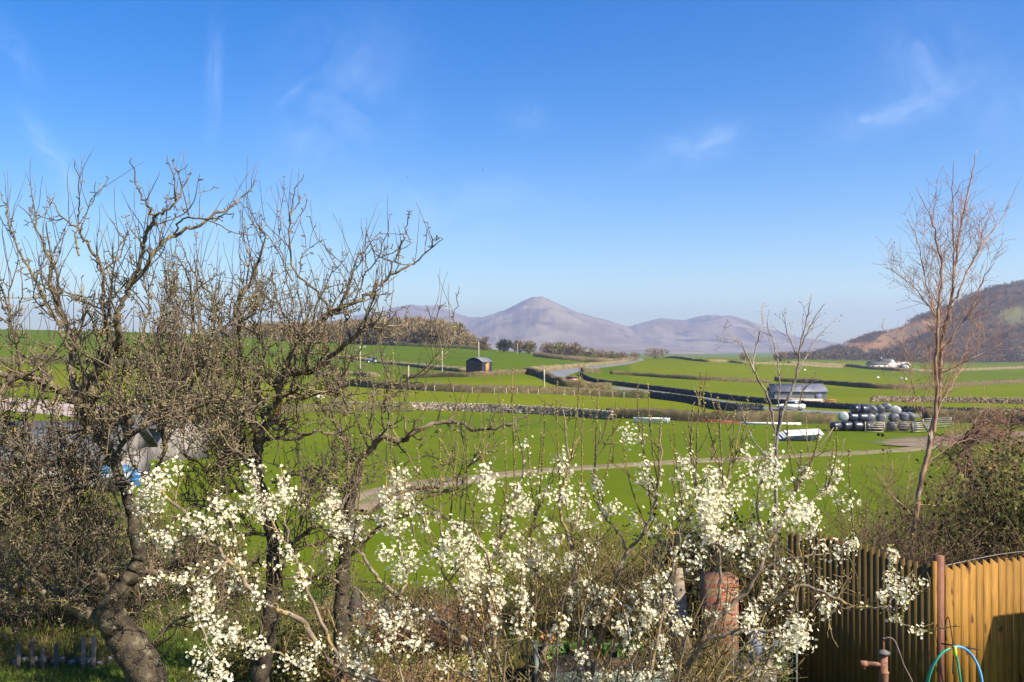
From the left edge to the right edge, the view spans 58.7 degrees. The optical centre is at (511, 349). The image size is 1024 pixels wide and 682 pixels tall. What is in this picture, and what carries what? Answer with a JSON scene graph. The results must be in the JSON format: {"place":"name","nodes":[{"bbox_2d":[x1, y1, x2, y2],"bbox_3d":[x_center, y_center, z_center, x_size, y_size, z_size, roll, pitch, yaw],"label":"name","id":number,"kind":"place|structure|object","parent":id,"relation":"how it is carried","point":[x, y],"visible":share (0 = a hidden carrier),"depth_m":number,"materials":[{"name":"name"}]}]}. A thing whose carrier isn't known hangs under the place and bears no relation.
{"place":"outdoors","nodes":[
{"label":"outdoors","id":0,"kind":"place"},
{"bbox_2d":[0,663,250,681],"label":"lawn grass","id":1,"kind":"structure","parent":0,"point":[93,673],"depth_m":12.31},
{"bbox_2d":[219,305,482,342],"bbox_3d":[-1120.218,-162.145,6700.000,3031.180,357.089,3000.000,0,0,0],"label":"mountains","id":2,"kind":"structure","parent":0,"point":[419,310],"depth_m":6480.82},
{"bbox_2d":[322,370,379,376],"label":"grass bank","id":3,"kind":"structure","parent":0,"point":[365,372],"depth_m":235.41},
{"bbox_2d":[348,589,367,656],"bbox_3d":[-2.236,3.935,13.000,0.380,1.030,0.380,0,0,0],"label":"stump","id":4,"kind":"object","parent":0,"point":[352,604],"visible":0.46,"depth_m":12.92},
{"bbox_2d":[0,329,1023,681],"bbox_3d":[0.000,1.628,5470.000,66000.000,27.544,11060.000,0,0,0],"label":"ground","id":5,"kind":"structure","parent":0,"point":[618,487],"depth_m":64.66,"materials":[{"name":"green plant"}]},
{"bbox_2d":[16,642,20,667],"bbox_3d":[-6.808,4.270,12.550,0.062,0.461,0.062,0,0,0],"label":"stake","id":6,"kind":"object","parent":5,"relation":"on","point":[18,653],"visible":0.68,"depth_m":12.53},
{"bbox_2d":[30,637,34,668],"bbox_3d":[-6.617,4.240,12.550,0.061,0.520,0.062,0,0,0],"label":"stake","id":7,"kind":"object","parent":5,"relation":"on","point":[32,651],"visible":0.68,"depth_m":12.53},
{"bbox_2d":[40,646,45,668],"bbox_3d":[-6.464,4.300,12.550,0.077,0.403,0.062,0,0,0],"label":"stake","id":8,"kind":"object","parent":5,"relation":"on","point":[43,659],"visible":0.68,"depth_m":12.53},
{"bbox_2d":[1,398,104,416],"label":"yard","id":9,"kind":"structure","parent":5,"relation":"on","point":[64,408],"depth_m":107.53,"materials":[{"name":"concrete"}]},
{"bbox_2d":[54,643,58,668],"bbox_3d":[-6.285,4.280,12.550,0.061,0.440,0.062,0,0,0],"label":"stake","id":10,"kind":"object","parent":5,"relation":"on","point":[56,654],"visible":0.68,"depth_m":12.53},
{"bbox_2d":[0,420,157,486],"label":"barn","id":11,"kind":"structure","parent":5,"relation":"on","point":[145,440],"depth_m":36.73,"materials":[{"name":"stone"}]},
{"bbox_2d":[81,636,85,668],"bbox_3d":[-5.915,4.230,12.550,0.064,0.541,0.062,0,0,0],"label":"stake","id":12,"kind":"object","parent":5,"relation":"on","point":[83,650],"visible":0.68,"depth_m":12.53,"materials":[{"name":"grey wood"}]},
{"bbox_2d":[91,636,95,668],"bbox_3d":[-5.770,4.230,12.550,0.061,0.540,0.062,0,0,0],"label":"stake","id":13,"kind":"object","parent":5,"relation":"on","point":[93,658],"visible":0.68,"depth_m":12.53,"materials":[{"name":"grey wood"}]},
{"bbox_2d":[0,450,189,592],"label":"bramble thicket","id":14,"kind":"object","parent":5,"relation":"on","point":[108,511],"visible":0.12,"depth_m":16.97,"materials":[{"name":"brown plant"}]},
{"bbox_2d":[0,505,196,638],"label":"hedge","id":15,"kind":"object","parent":5,"relation":"on","point":[109,561],"visible":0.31,"depth_m":14.43,"materials":[{"name":"brown plant"}]},
{"bbox_2d":[97,465,132,492],"bbox_3d":[-14.772,4.807,33.792,1.140,0.920,1.020,0,0,-11],"label":"water trailer","id":16,"kind":"object","parent":5,"relation":"on","point":[129,472],"visible":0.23,"depth_m":33.37,"materials":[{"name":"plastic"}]},
{"bbox_2d":[0,355,257,370],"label":"hedge","id":17,"kind":"object","parent":5,"relation":"on","point":[4,359],"visible":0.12,"depth_m":219.04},
{"bbox_2d":[129,469,140,486],"bbox_3d":[-14.822,5.048,35.813,0.433,0.660,0.440,0,0,0],"label":"barrel","id":18,"kind":"object","parent":5,"relation":"on","point":[136,476],"visible":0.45,"depth_m":35.65,"materials":[{"name":"blue plastic"}]},
{"bbox_2d":[0,147,285,681],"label":"apple tree","id":19,"kind":"object","parent":5,"relation":"on","point":[132,648],"visible":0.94,"depth_m":8.97,"materials":[{"name":"brown plant"}]},
{"bbox_2d":[99,403,209,460],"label":"outhouse","id":20,"kind":"structure","parent":5,"relation":"on","point":[155,452],"depth_m":50.29,"materials":[{"name":"stone"}]},
{"bbox_2d":[120,518,265,603],"bbox_3d":[-5.767,3.825,16.485,3.029,1.504,2.263,0,0,16],"label":"bramble thicket","id":21,"kind":"object","parent":5,"relation":"on","point":[246,556],"visible":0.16,"depth_m":16.40,"materials":[{"name":"brown plant"}]},
{"bbox_2d":[109,171,442,681],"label":"apple tree","id":22,"kind":"object","parent":5,"relation":"on","point":[270,616],"visible":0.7,"depth_m":10.21,"materials":[{"name":"brown plant"}]},
{"bbox_2d":[203,601,382,681],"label":"shrub","id":23,"kind":"object","parent":5,"relation":"on","point":[240,660],"visible":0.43,"depth_m":11.96,"materials":[{"name":"green plant"}]},
{"bbox_2d":[266,400,412,413],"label":"hedge","id":24,"kind":"object","parent":5,"relation":"on","point":[356,405],"visible":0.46,"depth_m":124.48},
{"bbox_2d":[288,633,400,681],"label":"shrub","id":25,"kind":"object","parent":5,"relation":"on","point":[317,665],"visible":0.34,"depth_m":11.71,"materials":[{"name":"brown plant"}]},
{"bbox_2d":[230,315,477,346],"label":"woodland","id":26,"kind":"object","parent":5,"relation":"on","point":[406,332],"visible":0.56,"depth_m":480.24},
{"bbox_2d":[290,586,435,660],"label":"shrub","id":27,"kind":"object","parent":5,"relation":"on","point":[369,615],"visible":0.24,"depth_m":13.12,"materials":[{"name":"brown plant"}]},
{"bbox_2d":[325,353,465,371],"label":"grass bank","id":28,"kind":"structure","parent":5,"relation":"on","point":[450,368],"depth_m":281.52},
{"bbox_2d":[0,582,803,681],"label":"rough grass","id":29,"kind":"structure","parent":5,"relation":"on","point":[63,648],"depth_m":13.80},
{"bbox_2d":[656,568,691,661],"bbox_3d":[2.213,3.620,12.425,0.439,1.252,0.479,0,0,0],"label":"board stack","id":30,"kind":"object","parent":29,"relation":"on","point":[679,592],"visible":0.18,"depth_m":12.38,"materials":[{"name":"brown wood"}]},
{"bbox_2d":[280,272,540,681],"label":"apple tree","id":31,"kind":"object","parent":5,"relation":"on","point":[341,601],"visible":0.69,"depth_m":10.80,"materials":[{"name":"brown plant"}]},
{"bbox_2d":[323,648,516,681],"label":"shrub","id":32,"kind":"object","parent":5,"relation":"on","point":[409,676],"visible":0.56,"depth_m":10.64,"materials":[{"name":"brown plant"}]},
{"bbox_2d":[350,341,491,350],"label":"hedge","id":33,"kind":"object","parent":5,"relation":"on","point":[428,345],"visible":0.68,"depth_m":474.35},
{"bbox_2d":[372,649,508,681],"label":"shrub","id":34,"kind":"object","parent":5,"relation":"on","point":[457,665],"visible":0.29,"depth_m":11.71,"materials":[{"name":"brown plant"}]},
{"bbox_2d":[370,573,531,654],"bbox_3d":[-0.870,3.874,13.413,2.326,1.186,1.745,0,0,0],"label":"shrub","id":35,"kind":"object","parent":5,"relation":"on","point":[442,636],"visible":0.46,"depth_m":13.20,"materials":[{"name":"brown plant"}]},
{"bbox_2d":[403,369,526,377],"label":"hedge","id":36,"kind":"object","parent":5,"relation":"on","point":[476,373],"visible":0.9,"depth_m":210.59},
{"bbox_2d":[326,401,613,419],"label":"stone wall","id":37,"kind":"structure","parent":5,"relation":"on","point":[517,409],"depth_m":132.11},
{"bbox_2d":[466,357,491,372],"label":"shed","id":38,"kind":"structure","parent":5,"relation":"on","point":[473,364],"depth_m":223.24,"materials":[{"name":"black metal"}]},
{"bbox_2d":[476,336,490,349],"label":"bare tree","id":39,"kind":"object","parent":5,"relation":"on","point":[483,343],"visible":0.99,"depth_m":451.05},
{"bbox_2d":[344,378,646,398],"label":"hedge","id":40,"kind":"object","parent":5,"relation":"on","point":[527,389],"visible":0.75,"depth_m":169.21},
{"bbox_2d":[495,338,513,351],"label":"evergreen tree","id":41,"kind":"object","parent":5,"relation":"on","point":[504,344],"visible":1,"depth_m":438.75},
{"bbox_2d":[512,339,524,351],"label":"bare tree","id":42,"kind":"object","parent":5,"relation":"on","point":[519,343],"visible":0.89,"depth_m":446.99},
{"bbox_2d":[96,350,960,681],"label":"plum tree","id":43,"kind":"object","parent":5,"relation":"on","point":[536,558],"visible":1,"depth_m":7.27,"materials":[{"name":"white plant"}]},
{"bbox_2d":[522,340,536,353],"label":"bare tree","id":44,"kind":"object","parent":5,"relation":"on","point":[528,345],"visible":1,"depth_m":445.46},
{"bbox_2d":[539,342,553,353],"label":"bare tree","id":45,"kind":"object","parent":5,"relation":"on","point":[546,348],"visible":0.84,"depth_m":431.05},
{"bbox_2d":[549,342,570,354],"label":"bare tree","id":46,"kind":"object","parent":5,"relation":"on","point":[557,346],"visible":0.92,"depth_m":426.87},
{"bbox_2d":[527,367,611,389],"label":"hedge","id":47,"kind":"object","parent":5,"relation":"on","point":[553,379],"visible":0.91,"depth_m":190.13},
{"bbox_2d":[566,342,582,355],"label":"bare tree","id":48,"kind":"object","parent":5,"relation":"on","point":[575,350],"visible":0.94,"depth_m":426.63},
{"bbox_2d":[524,359,630,370],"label":"hedge","id":49,"kind":"object","parent":5,"relation":"on","point":[553,367],"visible":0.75,"depth_m":291.97,"materials":[{"name":"brown plant"}]},
{"bbox_2d":[478,499,692,639],"bbox_3d":[1.039,3.436,14.394,3.617,2.329,3.148,0,0,0],"label":"shrub","id":50,"kind":"object","parent":5,"relation":"on","point":[564,574],"visible":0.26,"depth_m":14.14,"materials":[{"name":"brown plant"}]},
{"bbox_2d":[533,352,638,361],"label":"hedge","id":51,"kind":"object","parent":5,"relation":"on","point":[569,357],"visible":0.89,"depth_m":398.13,"materials":[{"name":"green plant"}]},
{"bbox_2d":[579,346,596,356],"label":"bare tree","id":52,"kind":"object","parent":5,"relation":"on","point":[590,354],"visible":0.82,"depth_m":428.93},
{"bbox_2d":[581,367,600,372],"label":"hedge","id":53,"kind":"object","parent":5,"relation":"on","point":[590,370],"visible":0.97,"depth_m":260.09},
{"bbox_2d":[533,640,670,681],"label":"raised bed","id":54,"kind":"object","parent":5,"relation":"on","point":[563,665],"visible":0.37,"depth_m":11.52,"materials":[{"name":"soil"}]},
{"bbox_2d":[546,644,565,659],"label":"cabbage plant","id":55,"kind":"object","parent":54,"relation":"on","point":[554,650],"visible":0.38,"depth_m":11.81,"materials":[{"name":"green plant"}]},
{"bbox_2d":[561,641,576,654],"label":"cabbage plant","id":56,"kind":"object","parent":54,"relation":"on","point":[565,646],"visible":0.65,"depth_m":11.96,"materials":[{"name":"green plant"}]},
{"bbox_2d":[601,640,611,655],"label":"cabbage plant","id":57,"kind":"object","parent":54,"relation":"on","point":[605,647],"visible":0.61,"depth_m":11.91,"materials":[{"name":"green plant"}]},
{"bbox_2d":[615,643,630,657],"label":"cabbage plant","id":58,"kind":"object","parent":54,"relation":"on","point":[620,648],"visible":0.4,"depth_m":11.86,"materials":[{"name":"green plant"}]},
{"bbox_2d":[580,528,707,640],"bbox_3d":[2.081,3.617,14.049,2.295,1.714,2.288,0,0,0],"label":"shrub","id":59,"kind":"object","parent":5,"relation":"on","point":[687,589],"visible":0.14,"depth_m":13.73,"materials":[{"name":"brown plant"}]},
{"bbox_2d":[633,417,669,422],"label":"trough","id":60,"kind":"object","parent":5,"relation":"on","point":[654,420],"visible":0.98,"depth_m":115.54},
{"bbox_2d":[644,348,669,357],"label":"bare tree","id":61,"kind":"object","parent":5,"relation":"on","point":[660,350],"visible":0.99,"depth_m":559.36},
{"bbox_2d":[610,370,770,382],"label":"hedge","id":62,"kind":"object","parent":5,"relation":"on","point":[713,378],"visible":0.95,"depth_m":252.36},
{"bbox_2d":[612,488,789,635],"bbox_3d":[3.014,3.330,14.296,2.984,2.307,3.048,0,0,17],"label":"shrub","id":63,"kind":"object","parent":5,"relation":"on","point":[735,518],"visible":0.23,"depth_m":14.04,"materials":[{"name":"brown plant"}]},
{"bbox_2d":[649,391,764,410],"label":"stone wall","id":64,"kind":"structure","parent":5,"relation":"on","point":[691,399],"depth_m":149.53,"materials":[{"name":"stone"}]},
{"bbox_2d":[678,418,740,423],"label":"feed barrier","id":65,"kind":"object","parent":5,"relation":"on","point":[704,420],"visible":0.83,"depth_m":117.22,"materials":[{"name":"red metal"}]},
{"bbox_2d":[700,572,738,679],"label":"brick pier","id":66,"kind":"structure","parent":5,"relation":"on","point":[705,583],"depth_m":12.13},
{"bbox_2d":[633,614,807,681],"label":"shrub","id":67,"kind":"object","parent":5,"relation":"on","point":[709,669],"visible":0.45,"depth_m":11.04,"materials":[{"name":"brown plant"}]},
{"bbox_2d":[606,407,835,423],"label":"hedge","id":68,"kind":"object","parent":5,"relation":"on","point":[757,416],"visible":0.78,"depth_m":118.05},
{"bbox_2d":[665,515,807,647],"bbox_3d":[3.734,3.480,13.519,3.323,1.972,2.679,0,0,0],"label":"shrub","id":69,"kind":"object","parent":5,"relation":"on","point":[738,559],"visible":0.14,"depth_m":13.40,"materials":[{"name":"brown plant"}]},
{"bbox_2d":[652,356,842,367],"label":"hedge","id":70,"kind":"object","parent":5,"relation":"on","point":[735,361],"visible":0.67,"depth_m":415.20,"materials":[{"name":"brown plant"}]},
{"bbox_2d":[737,658,776,681],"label":"slab","id":71,"kind":"structure","parent":5,"relation":"on","point":[747,668],"depth_m":11.40,"materials":[{"name":"stone"}]},
{"bbox_2d":[747,629,764,662],"bbox_3d":[3.114,3.790,11.600,0.248,0.400,0.248,0,0,0],"label":"bucket","id":72,"kind":"object","parent":71,"relation":"on","point":[758,649],"visible":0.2,"depth_m":11.51,"materials":[{"name":"grey plastic"}]},
{"bbox_2d":[732,640,797,681],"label":"wire mesh","id":73,"kind":"object","parent":5,"relation":"on","point":[738,670],"visible":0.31,"depth_m":11.20,"materials":[{"name":"metal"}]},
{"bbox_2d":[643,469,893,668],"bbox_3d":[3.709,3.075,12.774,3.766,2.763,3.025,0,0,0],"label":"shrub","id":74,"kind":"object","parent":5,"relation":"on","point":[777,615],"visible":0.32,"depth_m":12.73,"materials":[{"name":"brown plant"}]},
{"bbox_2d":[741,422,800,424],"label":"white rail","id":75,"kind":"object","parent":5,"relation":"on","point":[775,423],"visible":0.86,"depth_m":114.74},
{"bbox_2d":[715,294,841,656],"bbox_3d":[3.804,1.808,12.902,1.954,5.203,0.979,0,0,0],"label":"ash sapling","id":76,"kind":"object","parent":5,"relation":"on","point":[780,416],"visible":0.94,"depth_m":12.96,"materials":[{"name":"brown plant"}]},
{"bbox_2d":[767,383,827,401],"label":"stable","id":77,"kind":"structure","parent":5,"relation":"on","point":[820,390],"depth_m":168.60,"materials":[{"name":"grey metal"}]},
{"bbox_2d":[773,428,823,439],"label":"sheet pile","id":78,"kind":"object","parent":5,"relation":"on","point":[795,434],"visible":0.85,"depth_m":88.91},
{"bbox_2d":[580,371,1023,412],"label":"stone wall","id":79,"kind":"structure","parent":5,"relation":"on","point":[823,404],"depth_m":166.71,"materials":[{"name":"stone"}]},
{"bbox_2d":[829,421,842,430],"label":"silage bale","id":80,"kind":"object","parent":5,"relation":"on","point":[838,425],"visible":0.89,"depth_m":104.75},
{"bbox_2d":[841,421,852,430],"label":"silage bale","id":81,"kind":"object","parent":5,"relation":"on","point":[847,425],"visible":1,"depth_m":104.81},
{"bbox_2d":[838,411,848,421],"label":"silage bale","id":82,"kind":"object","parent":81,"relation":"on","point":[843,416],"visible":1,"depth_m":104.95},
{"bbox_2d":[852,421,863,430],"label":"silage bale","id":83,"kind":"object","parent":5,"relation":"on","point":[858,425],"visible":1,"depth_m":104.67},
{"bbox_2d":[847,412,858,421],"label":"silage bale","id":84,"kind":"object","parent":83,"relation":"on","point":[853,417],"visible":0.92,"depth_m":105.16},
{"bbox_2d":[788,530,930,681],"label":"timber fence","id":85,"kind":"object","parent":5,"relation":"on","point":[858,634],"visible":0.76,"depth_m":11.29,"materials":[{"name":"wood"}]},
{"bbox_2d":[865,422,884,431],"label":"field gate","id":86,"kind":"structure","parent":5,"relation":"on","point":[875,426],"depth_m":102.29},
{"bbox_2d":[756,449,994,602],"bbox_3d":[5.267,3.010,13.612,3.568,2.912,3.236,0,0,0],"label":"shrub","id":87,"kind":"object","parent":5,"relation":"on","point":[882,541],"visible":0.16,"depth_m":13.66,"materials":[{"name":"brown plant"}]},
{"bbox_2d":[866,361,887,366],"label":"farm building","id":88,"kind":"structure","parent":5,"relation":"on","point":[876,363],"depth_m":550.97,"materials":[{"name":"metal"}]},
{"bbox_2d":[859,637,912,681],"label":"hand pump","id":89,"kind":"object","parent":5,"relation":"on","point":[882,663],"visible":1,"depth_m":9.57,"materials":[{"name":"metal"}]},
{"bbox_2d":[878,357,896,366],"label":"farmhouse","id":90,"kind":"object","parent":5,"relation":"on","point":[893,363],"visible":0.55,"depth_m":554.92,"materials":[{"name":"paint"}]},
{"bbox_2d":[774,376,1023,388],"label":"hedge","id":91,"kind":"object","parent":5,"relation":"on","point":[898,385],"visible":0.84,"depth_m":254.77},
{"bbox_2d":[885,421,912,431],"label":"field gate","id":92,"kind":"structure","parent":5,"relation":"on","point":[898,425],"depth_m":103.01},
{"bbox_2d":[777,432,1023,568],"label":"shrub","id":93,"kind":"object","parent":5,"relation":"on","point":[994,546],"visible":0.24,"depth_m":14.20,"materials":[{"name":"brown plant"}]},
{"bbox_2d":[787,361,1023,371],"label":"hedge","id":94,"kind":"object","parent":5,"relation":"on","point":[911,370],"visible":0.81,"depth_m":511.80,"materials":[{"name":"brown plant"}]},
{"bbox_2d":[839,500,1023,567],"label":"shrub","id":95,"kind":"object","parent":5,"relation":"on","point":[943,548],"visible":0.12,"depth_m":12.99,"materials":[{"name":"brown plant"}]},
{"bbox_2d":[931,554,943,681],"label":"fence post","id":96,"kind":"object","parent":5,"relation":"on","point":[937,597],"visible":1,"depth_m":10.56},
{"bbox_2d":[941,617,978,673],"bbox_3d":[5.125,3.402,10.421,0.385,0.656,0.042,0,0,29],"label":"hose hook","id":97,"kind":"object","parent":96,"relation":"attached to","point":[952,642],"visible":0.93,"depth_m":10.46,"materials":[{"name":"black metal"}]},
{"bbox_2d":[926,645,982,681],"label":"garden hose","id":98,"kind":"object","parent":97,"relation":"hanging from","point":[933,664],"visible":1,"depth_m":10.30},
{"bbox_2d":[863,151,1022,562],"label":"birch tree","id":99,"kind":"object","parent":5,"relation":"on","point":[937,375],"visible":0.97,"depth_m":13.96,"materials":[{"name":"brown plant"}]},
{"bbox_2d":[863,430,1023,447],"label":"track apron","id":100,"kind":"object","parent":5,"relation":"on","point":[906,441],"visible":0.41,"depth_m":89.81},
{"bbox_2d":[864,407,1023,568],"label":"shrub","id":101,"kind":"object","parent":5,"relation":"on","point":[1001,483],"visible":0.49,"depth_m":13.83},
{"bbox_2d":[870,395,1023,403],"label":"stone wall","id":102,"kind":"structure","parent":5,"relation":"on","point":[874,398],"depth_m":172.37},
{"bbox_2d":[913,394,1023,546],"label":"thorn tree","id":103,"kind":"object","parent":5,"relation":"on","point":[1000,434],"visible":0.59,"depth_m":15.90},
{"bbox_2d":[922,406,1023,424],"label":"hedge","id":104,"kind":"object","parent":5,"relation":"on","point":[943,414],"visible":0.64,"depth_m":119.93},
{"bbox_2d":[944,556,1023,681],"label":"timber fence","id":105,"kind":"object","parent":5,"relation":"on","point":[984,605],"visible":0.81,"depth_m":10.76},
{"bbox_2d":[974,354,1000,362],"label":"bare tree","id":106,"kind":"object","parent":5,"relation":"on","point":[986,358],"visible":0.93,"depth_m":897.79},
{"bbox_2d":[0,0,1023,343],"label":"sky","id":107,"kind":"structure","parent":0,"point":[623,162],"materials":[{"name":"blue"}]},
{"bbox_2d":[447,296,661,348],"bbox_3d":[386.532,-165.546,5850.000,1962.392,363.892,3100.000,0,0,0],"label":"mountains","id":108,"kind":"structure","parent":0,"point":[539,321],"depth_m":5139.41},
{"bbox_2d":[494,346,724,353],"bbox_3d":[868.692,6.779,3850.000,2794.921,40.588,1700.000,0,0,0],"label":"foothills","id":109,"kind":"structure","parent":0,"point":[631,349],"depth_m":3503.21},
{"bbox_2d":[319,438,1023,510],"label":"farm track","id":110,"kind":"structure","parent":0,"point":[369,494],"depth_m":48.78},
{"bbox_2d":[538,358,921,416],"bbox_3d":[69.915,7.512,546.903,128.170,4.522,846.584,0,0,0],"label":"road","id":111,"kind":"structure","parent":0,"point":[563,373],"depth_m":197.94,"materials":[{"name":"asphalt"}]},
{"bbox_2d":[776,400,805,409],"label":"car","id":112,"kind":"object","parent":111,"relation":"on","point":[793,403],"visible":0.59,"depth_m":142.81,"materials":[{"name":"paint"}]},
{"bbox_2d":[626,315,842,351],"bbox_3d":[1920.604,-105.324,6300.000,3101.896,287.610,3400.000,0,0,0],"label":"mountains","id":113,"kind":"structure","parent":0,"point":[698,333],"depth_m":5504.19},
{"bbox_2d":[824,281,1023,361],"bbox_3d":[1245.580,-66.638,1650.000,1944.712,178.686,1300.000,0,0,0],"label":"hill","id":114,"kind":"structure","parent":0,"point":[1017,311],"depth_m":1267.30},
{"bbox_2d":[784,350,1023,362],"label":"woodland","id":115,"kind":"object","parent":114,"relation":"on","point":[827,355],"visible":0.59,"depth_m":961.38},
{"bbox_2d":[787,279,1023,361],"bbox_3d":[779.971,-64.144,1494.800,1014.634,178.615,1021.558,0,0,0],"label":"woodland","id":116,"kind":"object","parent":114,"relation":"on","point":[831,348],"visible":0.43,"depth_m":1225.84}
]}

